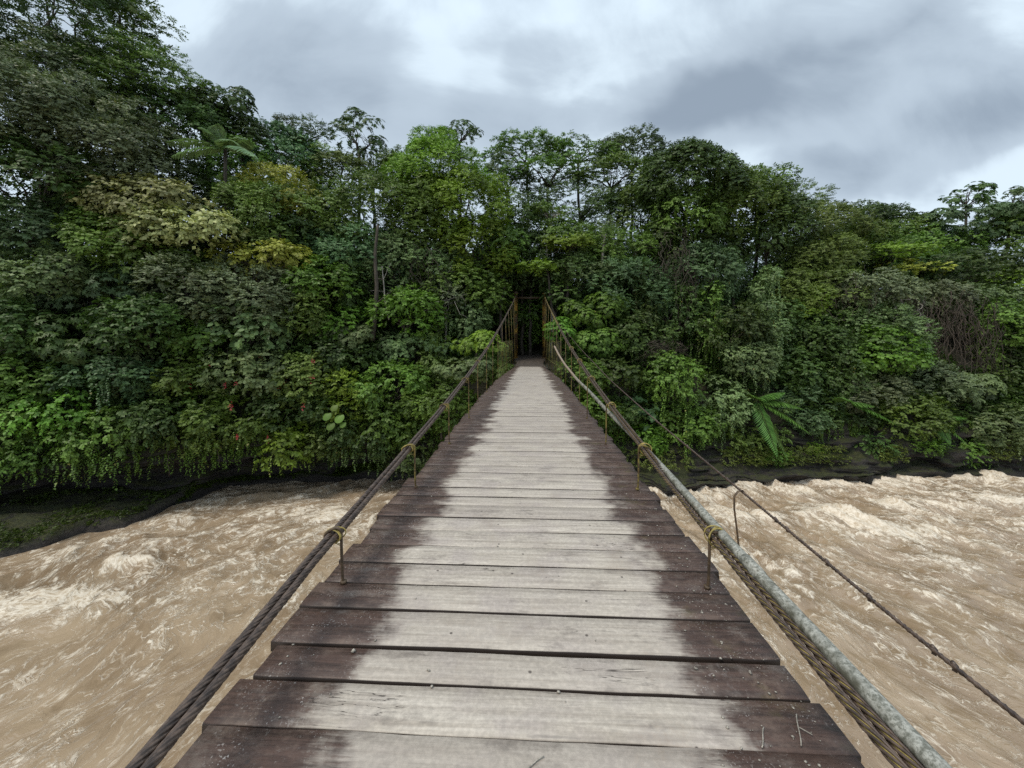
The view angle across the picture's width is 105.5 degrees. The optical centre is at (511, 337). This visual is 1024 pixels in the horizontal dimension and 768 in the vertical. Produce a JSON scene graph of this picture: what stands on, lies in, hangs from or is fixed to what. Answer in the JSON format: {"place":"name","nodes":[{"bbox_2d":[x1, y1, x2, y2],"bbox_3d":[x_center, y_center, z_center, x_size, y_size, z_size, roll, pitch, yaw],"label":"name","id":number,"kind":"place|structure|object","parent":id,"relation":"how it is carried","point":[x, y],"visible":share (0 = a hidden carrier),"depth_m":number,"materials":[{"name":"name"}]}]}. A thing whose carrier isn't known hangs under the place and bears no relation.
{"place":"outdoors","nodes":[
{"label":"outdoors","id":0,"kind":"place"},
{"bbox_2d":[0,470,1023,767],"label":"river water","id":1,"kind":"structure","parent":0,"point":[114,644],"depth_m":15.58,"materials":[{"name":"brown liquid"}]},
{"bbox_2d":[0,274,1023,557],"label":"ground","id":2,"kind":"structure","parent":0,"point":[862,466],"depth_m":27.85,"materials":[{"name":"green plant"}]},
{"bbox_2d":[0,345,88,427],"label":"shrub","id":3,"kind":"object","parent":2,"relation":"on","point":[6,381],"visible":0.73,"depth_m":21.36,"materials":[{"name":"green plant"}]},
{"bbox_2d":[0,293,88,374],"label":"shrub","id":4,"kind":"object","parent":2,"relation":"on","point":[11,336],"visible":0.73,"depth_m":21.20,"materials":[{"name":"green plant"}]},
{"bbox_2d":[0,192,96,321],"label":"tree","id":5,"kind":"object","parent":2,"relation":"on","point":[8,231],"visible":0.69,"depth_m":22.73,"materials":[{"name":"green plant"}]},
{"bbox_2d":[0,379,108,463],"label":"shrub","id":6,"kind":"object","parent":2,"relation":"on","point":[45,421],"visible":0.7,"depth_m":21.21,"materials":[{"name":"green plant"}]},
{"bbox_2d":[0,244,117,371],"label":"tree","id":7,"kind":"object","parent":2,"relation":"on","point":[16,274],"visible":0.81,"depth_m":22.32,"materials":[{"name":"green plant"}]},
{"bbox_2d":[0,116,128,321],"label":"tree","id":8,"kind":"object","parent":2,"relation":"on","point":[10,161],"visible":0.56,"depth_m":23.18,"materials":[{"name":"green plant"}]},
{"bbox_2d":[9,307,122,402],"bbox_3d":[-26.183,1.316,22.945,6.084,6.352,3.840,0,0,14],"label":"shrub","id":9,"kind":"object","parent":2,"relation":"on","point":[58,349],"visible":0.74,"depth_m":21.77,"materials":[{"name":"green plant"}]},
{"bbox_2d":[0,36,149,314],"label":"tree","id":10,"kind":"object","parent":2,"relation":"on","point":[41,83],"visible":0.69,"depth_m":22.89,"materials":[{"name":"green plant"}]},
{"bbox_2d":[0,0,162,279],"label":"tree","id":11,"kind":"object","parent":2,"relation":"on","point":[100,5],"visible":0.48,"depth_m":27.16,"materials":[{"name":"green plant"}]},
{"bbox_2d":[0,15,171,260],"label":"tree","id":12,"kind":"object","parent":2,"relation":"on","point":[52,36],"visible":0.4,"depth_m":25.66,"materials":[{"name":"green plant"}]},
{"bbox_2d":[35,401,151,490],"bbox_3d":[-23.714,6.212,22.361,5.186,4.936,3.889,0,0,3],"label":"shrub","id":13,"kind":"object","parent":2,"relation":"on","point":[69,450],"visible":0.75,"depth_m":21.46,"materials":[{"name":"green plant"}]},
{"bbox_2d":[31,204,163,366],"bbox_3d":[-25.712,-2.751,24.195,7.403,10.900,4.715,0,0,3],"label":"tree","id":14,"kind":"object","parent":2,"relation":"on","point":[92,243],"visible":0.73,"depth_m":23.09,"materials":[{"name":"green plant"}]},
{"bbox_2d":[25,259,170,319],"bbox_3d":[-26.267,-1.359,24.652,7.241,7.147,4.780,0,0,3],"label":"shrub","id":15,"kind":"object","parent":2,"relation":"on","point":[40,300],"visible":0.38,"depth_m":23.41,"materials":[{"name":"green plant"}]},
{"bbox_2d":[0,87,203,300],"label":"tree","id":16,"kind":"object","parent":2,"relation":"on","point":[144,135],"visible":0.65,"depth_m":24.05,"materials":[{"name":"green plant"}]},
{"bbox_2d":[41,352,173,414],"bbox_3d":[-23.650,3.189,23.192,6.489,5.132,4.285,0,0,3],"label":"shrub","id":17,"kind":"object","parent":2,"relation":"on","point":[100,372],"visible":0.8,"depth_m":22.09,"materials":[{"name":"green plant"}]},
{"bbox_2d":[59,0,188,171],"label":"tree","id":18,"kind":"object","parent":2,"relation":"on","point":[146,16],"visible":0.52,"depth_m":29.34,"materials":[{"name":"green plant"}]},
{"bbox_2d":[58,22,209,255],"bbox_3d":[-27.454,-12.115,28.389,8.783,20.396,7.992,0,0,3],"label":"tree","id":19,"kind":"object","parent":2,"relation":"on","point":[161,63],"visible":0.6,"depth_m":27.05,"materials":[{"name":"green plant"}]},
{"bbox_2d":[77,292,191,396],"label":"tree","id":20,"kind":"object","parent":2,"relation":"on","point":[135,309],"visible":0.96,"depth_m":22.21,"materials":[{"name":"green plant"}]},
{"bbox_2d":[59,169,224,343],"bbox_3d":[-23.792,-4.594,25.507,9.138,12.799,5.919,0,0,3],"label":"pale leaved tree","id":21,"kind":"object","parent":2,"relation":"on","point":[140,187],"visible":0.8,"depth_m":23.86,"materials":[{"name":"green plant"}]},
{"bbox_2d":[96,393,198,468],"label":"shrub","id":22,"kind":"object","parent":2,"relation":"on","point":[144,416],"visible":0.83,"depth_m":22.15,"materials":[{"name":"green plant"}]},
{"bbox_2d":[89,235,210,359],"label":"tree","id":23,"kind":"object","parent":2,"relation":"on","point":[195,259],"visible":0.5,"depth_m":23.97,"materials":[{"name":"green plant"}]},
{"bbox_2d":[92,196,252,370],"bbox_3d":[-21.714,-2.964,25.046,9.003,11.606,5.206,0,0,3],"label":"pale leaved tree","id":24,"kind":"object","parent":2,"relation":"on","point":[182,227],"visible":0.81,"depth_m":23.78,"materials":[{"name":"green plant"}]},
{"bbox_2d":[109,85,243,173],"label":"tree","id":25,"kind":"object","parent":2,"relation":"on","point":[186,106],"visible":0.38,"depth_m":28.38,"materials":[{"name":"green plant"}]},
{"bbox_2d":[130,348,242,409],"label":"shrub","id":26,"kind":"object","parent":2,"relation":"on","point":[176,378],"visible":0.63,"depth_m":23.55,"materials":[{"name":"green plant"}]},
{"bbox_2d":[0,461,384,549],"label":"ledge moss","id":27,"kind":"object","parent":2,"relation":"on","point":[347,470],"visible":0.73,"depth_m":23.17,"materials":[{"name":"green plant"}]},
{"bbox_2d":[128,245,259,360],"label":"tree","id":28,"kind":"object","parent":2,"relation":"on","point":[195,276],"visible":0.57,"depth_m":23.61,"materials":[{"name":"green plant"}]},
{"bbox_2d":[154,308,238,369],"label":"shrub","id":29,"kind":"object","parent":2,"relation":"on","point":[189,337],"visible":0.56,"depth_m":24.16,"materials":[{"name":"green plant"}]},
{"bbox_2d":[166,123,258,352],"bbox_3d":[-19.922,-6.469,26.524,6.608,16.188,2.634,0,0,3],"label":"palm tree","id":30,"kind":"object","parent":2,"relation":"on","point":[224,143],"visible":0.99,"depth_m":26.71,"materials":[{"name":"green plant"}]},
{"bbox_2d":[170,387,281,457],"bbox_3d":[-18.044,5.531,24.695,6.262,4.629,4.468,0,0,-18],"label":"shrub","id":31,"kind":"object","parent":2,"relation":"on","point":[242,432],"visible":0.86,"depth_m":23.69,"materials":[{"name":"green plant"}]},
{"bbox_2d":[183,257,309,366],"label":"tree","id":32,"kind":"object","parent":2,"relation":"on","point":[279,290],"visible":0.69,"depth_m":24.72,"materials":[{"name":"green plant"}]},
{"bbox_2d":[189,340,305,404],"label":"shrub","id":33,"kind":"object","parent":2,"relation":"on","point":[246,358],"visible":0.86,"depth_m":24.13,"materials":[{"name":"green plant"}]},
{"bbox_2d":[195,291,299,393],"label":"tree","id":34,"kind":"object","parent":2,"relation":"on","point":[243,332],"visible":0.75,"depth_m":24.85,"materials":[{"name":"green plant"}]},
{"bbox_2d":[191,238,317,351],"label":"pale leaved tree","id":35,"kind":"object","parent":2,"relation":"on","point":[276,246],"visible":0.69,"depth_m":25.85,"materials":[{"name":"green plant"}]},
{"bbox_2d":[227,115,323,183],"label":"tree","id":36,"kind":"object","parent":2,"relation":"on","point":[275,127],"visible":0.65,"depth_m":32.81,"materials":[{"name":"green plant"}]},
{"bbox_2d":[220,178,333,305],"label":"tree","id":37,"kind":"object","parent":2,"relation":"on","point":[259,232],"visible":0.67,"depth_m":26.64,"materials":[{"name":"green plant"}]},
{"bbox_2d":[231,160,326,293],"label":"tree","id":38,"kind":"object","parent":2,"relation":"on","point":[283,170],"visible":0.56,"depth_m":28.18,"materials":[{"name":"green plant"}]},
{"bbox_2d":[252,420,320,476],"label":"shrub","id":39,"kind":"object","parent":2,"relation":"on","point":[293,437],"visible":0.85,"depth_m":24.49,"materials":[{"name":"green plant"}]},
{"bbox_2d":[243,384,335,452],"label":"shrub","id":40,"kind":"object","parent":2,"relation":"on","point":[302,413],"visible":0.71,"depth_m":24.93,"materials":[{"name":"green plant"}]},
{"bbox_2d":[248,349,346,409],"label":"shrub","id":41,"kind":"object","parent":2,"relation":"on","point":[299,365],"visible":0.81,"depth_m":25.08,"materials":[{"name":"green plant"}]},
{"bbox_2d":[260,273,337,360],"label":"tree","id":42,"kind":"object","parent":2,"relation":"on","point":[315,310],"visible":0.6,"depth_m":26.25,"materials":[{"name":"green plant"}]},
{"bbox_2d":[279,253,364,365],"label":"tree","id":43,"kind":"object","parent":2,"relation":"on","point":[306,271],"visible":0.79,"depth_m":26.46,"materials":[{"name":"green plant"}]},
{"bbox_2d":[290,331,382,377],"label":"shrub","id":44,"kind":"object","parent":2,"relation":"on","point":[339,355],"visible":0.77,"depth_m":26.58,"materials":[{"name":"green plant"}]},
{"bbox_2d":[311,414,395,476],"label":"creeper","id":45,"kind":"object","parent":2,"relation":"on","point":[343,432],"visible":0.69,"depth_m":25.59,"materials":[{"name":"green plant"}]},
{"bbox_2d":[294,216,416,309],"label":"tree","id":46,"kind":"object","parent":2,"relation":"on","point":[330,243],"visible":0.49,"depth_m":28.28,"materials":[{"name":"green plant"}]},
{"bbox_2d":[299,165,438,297],"bbox_3d":[-11.198,-7.080,31.323,11.401,14.324,7.757,0,0,3],"label":"tree","id":47,"kind":"object","parent":2,"relation":"on","point":[385,185],"visible":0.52,"depth_m":29.06,"materials":[{"name":"green plant"}]},
{"bbox_2d":[345,357,435,416],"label":"shrub","id":48,"kind":"object","parent":2,"relation":"on","point":[404,375],"visible":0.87,"depth_m":26.07,"materials":[{"name":"green plant"}]},
{"bbox_2d":[345,390,438,451],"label":"shrub","id":49,"kind":"object","parent":2,"relation":"on","point":[385,421],"visible":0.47,"depth_m":25.98,"materials":[{"name":"green plant"}]},
{"bbox_2d":[362,282,449,385],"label":"tree","id":50,"kind":"object","parent":2,"relation":"on","point":[382,309],"visible":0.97,"depth_m":27.59,"materials":[{"name":"green plant"}]},
{"bbox_2d":[352,229,465,330],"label":"tree","id":51,"kind":"object","parent":2,"relation":"on","point":[394,246],"visible":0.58,"depth_m":29.34,"materials":[{"name":"green plant"}]},
{"bbox_2d":[374,171,467,337],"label":"tree","id":52,"kind":"object","parent":2,"relation":"on","point":[422,204],"visible":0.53,"depth_m":29.15,"materials":[{"name":"green plant"}]},
{"bbox_2d":[379,124,490,262],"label":"tree","id":53,"kind":"object","parent":2,"relation":"on","point":[429,140],"visible":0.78,"depth_m":30.31,"materials":[{"name":"green plant"}]},
{"bbox_2d":[396,374,480,439],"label":"shrub","id":54,"kind":"object","parent":2,"relation":"on","point":[422,406],"visible":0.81,"depth_m":25.70,"materials":[{"name":"green plant"}]},
{"bbox_2d":[394,255,516,341],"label":"tree","id":55,"kind":"object","parent":2,"relation":"on","point":[480,283],"visible":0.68,"depth_m":30.19,"materials":[{"name":"green plant"}]},
{"bbox_2d":[408,158,521,316],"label":"tree","id":56,"kind":"object","parent":2,"relation":"on","point":[470,180],"visible":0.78,"depth_m":29.68,"materials":[{"name":"green plant"}]},
{"bbox_2d":[432,212,520,289],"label":"tree","id":57,"kind":"object","parent":2,"relation":"on","point":[466,235],"visible":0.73,"depth_m":30.65,"materials":[{"name":"green plant"}]},
{"bbox_2d":[0,257,1023,455],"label":"undergrowth","id":58,"kind":"object","parent":2,"relation":"on","point":[495,356],"visible":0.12,"depth_m":30.07,"materials":[{"name":"green plant"}]},
{"bbox_2d":[0,195,1023,355],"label":"understorey foliage","id":59,"kind":"object","parent":2,"relation":"on","point":[750,265],"visible":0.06,"depth_m":34.96,"materials":[{"name":"green plant"}]},
{"bbox_2d":[0,418,1023,490],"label":"ground cover","id":60,"kind":"object","parent":2,"relation":"on","point":[256,448],"visible":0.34,"depth_m":24.29,"materials":[{"name":"green plant"}]},
{"bbox_2d":[481,126,574,224],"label":"tree","id":61,"kind":"object","parent":2,"relation":"on","point":[509,140],"visible":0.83,"depth_m":39.04,"materials":[{"name":"green plant"}]},
{"bbox_2d":[498,149,609,317],"bbox_3d":[4.318,-8.789,38.726,11.592,18.506,8.484,0,0,3],"label":"tree","id":62,"kind":"object","parent":2,"relation":"on","point":[560,162],"visible":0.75,"depth_m":37.74,"materials":[{"name":"green plant"}]},
{"bbox_2d":[532,250,616,335],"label":"tree","id":63,"kind":"object","parent":2,"relation":"on","point":[561,282],"visible":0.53,"depth_m":31.92,"materials":[{"name":"green plant"}]},
{"bbox_2d":[517,170,638,294],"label":"tree","id":64,"kind":"object","parent":2,"relation":"on","point":[596,188],"visible":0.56,"depth_m":38.77,"materials":[{"name":"green plant"}]},
{"bbox_2d":[557,291,631,360],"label":"shrub","id":65,"kind":"object","parent":2,"relation":"on","point":[596,318],"visible":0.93,"depth_m":29.89,"materials":[{"name":"green plant"}]},
{"bbox_2d":[576,224,662,290],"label":"tree","id":66,"kind":"object","parent":2,"relation":"on","point":[636,249],"visible":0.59,"depth_m":32.66,"materials":[{"name":"green plant"}]},
{"bbox_2d":[582,254,678,318],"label":"tree","id":67,"kind":"object","parent":2,"relation":"on","point":[635,262],"visible":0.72,"depth_m":30.84,"materials":[{"name":"green plant"}]},
{"bbox_2d":[593,122,671,287],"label":"tree","id":68,"kind":"object","parent":2,"relation":"on","point":[623,139],"visible":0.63,"depth_m":40.80,"materials":[{"name":"green plant"}]},
{"bbox_2d":[597,306,682,361],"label":"shrub","id":69,"kind":"object","parent":2,"relation":"on","point":[628,329],"visible":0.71,"depth_m":29.78,"materials":[{"name":"green plant"}]},
{"bbox_2d":[630,278,717,360],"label":"creeper","id":70,"kind":"object","parent":2,"relation":"on","point":[684,291],"visible":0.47,"depth_m":30.88,"materials":[{"name":"green plant"}]},
{"bbox_2d":[639,349,709,433],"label":"creeper","id":71,"kind":"object","parent":2,"relation":"on","point":[658,379],"visible":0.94,"depth_m":27.96,"materials":[{"name":"green plant"}]},
{"bbox_2d":[647,401,729,461],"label":"shrub","id":72,"kind":"object","parent":2,"relation":"on","point":[694,427],"visible":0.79,"depth_m":28.03,"materials":[{"name":"green plant"}]},
{"bbox_2d":[633,136,752,331],"bbox_3d":[15.617,-8.279,33.599,9.758,17.100,7.692,0,0,3],"label":"tree","id":73,"kind":"object","parent":2,"relation":"on","point":[707,161],"visible":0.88,"depth_m":32.00,"materials":[{"name":"green plant"}]},
{"bbox_2d":[643,180,733,326],"bbox_3d":[15.110,-6.338,33.187,7.569,14.372,5.875,0,0,3],"label":"creeper","id":74,"kind":"object","parent":73,"relation":"attached to","point":[712,213],"visible":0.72,"depth_m":32.08,"materials":[{"name":"green plant"}]},
{"bbox_2d":[640,208,754,289],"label":"tree","id":75,"kind":"object","parent":2,"relation":"on","point":[737,241],"visible":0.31,"depth_m":33.45,"materials":[{"name":"green plant"}]},
{"bbox_2d":[658,240,746,350],"bbox_3d":[16.095,-3.307,32.169,7.394,10.058,5.565,0,0,3],"label":"creeper","id":76,"kind":"object","parent":2,"relation":"on","point":[731,280],"visible":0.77,"depth_m":31.08,"materials":[{"name":"green plant"}]},
{"bbox_2d":[687,375,758,453],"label":"creeper","id":77,"kind":"object","parent":2,"relation":"on","point":[744,410],"visible":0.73,"depth_m":28.32,"materials":[{"name":"green plant"}]},
{"bbox_2d":[683,298,776,381],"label":"creeper","id":78,"kind":"object","parent":2,"relation":"on","point":[750,327],"visible":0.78,"depth_m":29.67,"materials":[{"name":"green plant"}]},
{"bbox_2d":[692,160,794,313],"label":"tree","id":79,"kind":"object","parent":2,"relation":"on","point":[758,189],"visible":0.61,"depth_m":32.81,"materials":[{"name":"green plant"}]},
{"bbox_2d":[716,335,783,400],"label":"weeping shrub","id":80,"kind":"object","parent":2,"relation":"on","point":[769,364],"visible":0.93,"depth_m":29.29,"materials":[{"name":"green plant"}]},
{"bbox_2d":[742,264,793,366],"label":"creeper","id":81,"kind":"object","parent":2,"relation":"on","point":[778,331],"visible":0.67,"depth_m":30.89,"materials":[{"name":"green plant"}]},
{"bbox_2d":[729,189,823,293],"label":"tree","id":82,"kind":"object","parent":2,"relation":"on","point":[779,239],"visible":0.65,"depth_m":33.42,"materials":[{"name":"green plant"}]},
{"bbox_2d":[765,369,848,436],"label":"shrub","id":83,"kind":"object","parent":2,"relation":"on","point":[814,419],"visible":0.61,"depth_m":29.35,"materials":[{"name":"green plant"}]},
{"bbox_2d":[752,260,880,323],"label":"tree","id":84,"kind":"object","parent":2,"relation":"on","point":[795,280],"visible":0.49,"depth_m":32.57,"materials":[{"name":"green plant"}]},
{"bbox_2d":[761,228,873,320],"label":"tree","id":85,"kind":"object","parent":2,"relation":"on","point":[806,255],"visible":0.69,"depth_m":33.51,"materials":[{"name":"green plant"}]},
{"bbox_2d":[619,439,1023,470],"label":"rock moss","id":86,"kind":"object","parent":2,"relation":"on","point":[801,449],"visible":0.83,"depth_m":28.40,"materials":[{"name":"green plant"}]},
{"bbox_2d":[760,198,891,296],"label":"tree","id":87,"kind":"object","parent":2,"relation":"on","point":[832,219],"visible":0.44,"depth_m":35.25,"materials":[{"name":"green plant"}]},
{"bbox_2d":[779,313,873,367],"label":"shrub","id":88,"kind":"object","parent":2,"relation":"on","point":[841,335],"visible":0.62,"depth_m":30.96,"materials":[{"name":"green plant"}]},
{"bbox_2d":[818,346,879,423],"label":"creeper","id":89,"kind":"object","parent":2,"relation":"on","point":[837,385],"visible":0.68,"depth_m":29.72,"materials":[{"name":"green plant"}]},
{"bbox_2d":[808,261,930,338],"bbox_3d":[30.737,-2.385,33.153,8.752,8.757,4.978,0,0,3],"label":"creeper","id":90,"kind":"object","parent":2,"relation":"on","point":[910,287],"visible":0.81,"depth_m":32.01,"materials":[{"name":"green plant"}]},
{"bbox_2d":[838,372,917,416],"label":"shrub","id":91,"kind":"object","parent":2,"relation":"on","point":[874,392],"visible":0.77,"depth_m":29.32,"materials":[{"name":"green plant"}]},
{"bbox_2d":[814,294,943,375],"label":"tree","id":92,"kind":"object","parent":2,"relation":"on","point":[909,318],"visible":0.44,"depth_m":31.20,"materials":[{"name":"green plant"}]},
{"bbox_2d":[882,291,1001,377],"bbox_3d":[34.849,1.017,31.621,8.827,9.829,3.404,0,0,3],"label":"dry vine tangle","id":93,"kind":"object","parent":92,"relation":"hanging from","point":[949,328],"visible":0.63,"depth_m":31.85,"materials":[{"name":"plant"}]},
{"bbox_2d":[835,322,937,380],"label":"shrub","id":94,"kind":"object","parent":2,"relation":"on","point":[920,359],"visible":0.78,"depth_m":29.89,"materials":[{"name":"green plant"}]},
{"bbox_2d":[868,389,959,443],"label":"shrub","id":95,"kind":"object","parent":2,"relation":"on","point":[940,412],"visible":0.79,"depth_m":29.07,"materials":[{"name":"green plant"}]},
{"bbox_2d":[879,275,981,333],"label":"tree","id":96,"kind":"object","parent":2,"relation":"on","point":[954,287],"visible":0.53,"depth_m":32.95,"materials":[{"name":"green plant"}]},
{"bbox_2d":[866,222,999,264],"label":"tree","id":97,"kind":"object","parent":2,"relation":"on","point":[954,247],"visible":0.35,"depth_m":39.92,"materials":[{"name":"green plant"}]},
{"bbox_2d":[888,357,986,407],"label":"shrub","id":98,"kind":"object","parent":2,"relation":"on","point":[948,370],"visible":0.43,"depth_m":30.51,"materials":[{"name":"green plant"}]},
{"bbox_2d":[894,246,1023,294],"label":"tree","id":99,"kind":"object","parent":2,"relation":"on","point":[997,266],"visible":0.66,"depth_m":35.37,"materials":[{"name":"green plant"}]},
{"bbox_2d":[922,201,1023,277],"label":"tree","id":100,"kind":"object","parent":2,"relation":"on","point":[997,209],"visible":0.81,"depth_m":39.44,"materials":[{"name":"green plant"}]},
{"bbox_2d":[956,402,1023,470],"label":"shrub","id":101,"kind":"object","parent":2,"relation":"on","point":[985,418],"visible":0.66,"depth_m":29.69,"materials":[{"name":"green plant"}]},
{"bbox_2d":[957,295,1023,351],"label":"shrub","id":102,"kind":"object","parent":2,"relation":"on","point":[1007,315],"visible":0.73,"depth_m":32.51,"materials":[{"name":"green plant"}]},
{"bbox_2d":[0,0,1023,287],"label":"sky","id":103,"kind":"structure","parent":0,"point":[916,102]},
{"bbox_3d":[1.437,3.350,31.167,2.697,3.300,8.900,0,0,3],"label":"stone abutment","id":104,"kind":"object","parent":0,"visible":0},
{"bbox_2d":[125,291,951,767],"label":"suspension bridge","id":105,"kind":"structure","parent":104,"relation":"on","point":[509,635],"depth_m":1.83,"materials":[{"name":"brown wood"}]},
{"bbox_2d":[548,307,1023,724],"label":"side cable","id":106,"kind":"object","parent":105,"relation":"attached to","point":[957,669],"visible":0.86,"depth_m":2.11,"materials":[{"name":"metal"}]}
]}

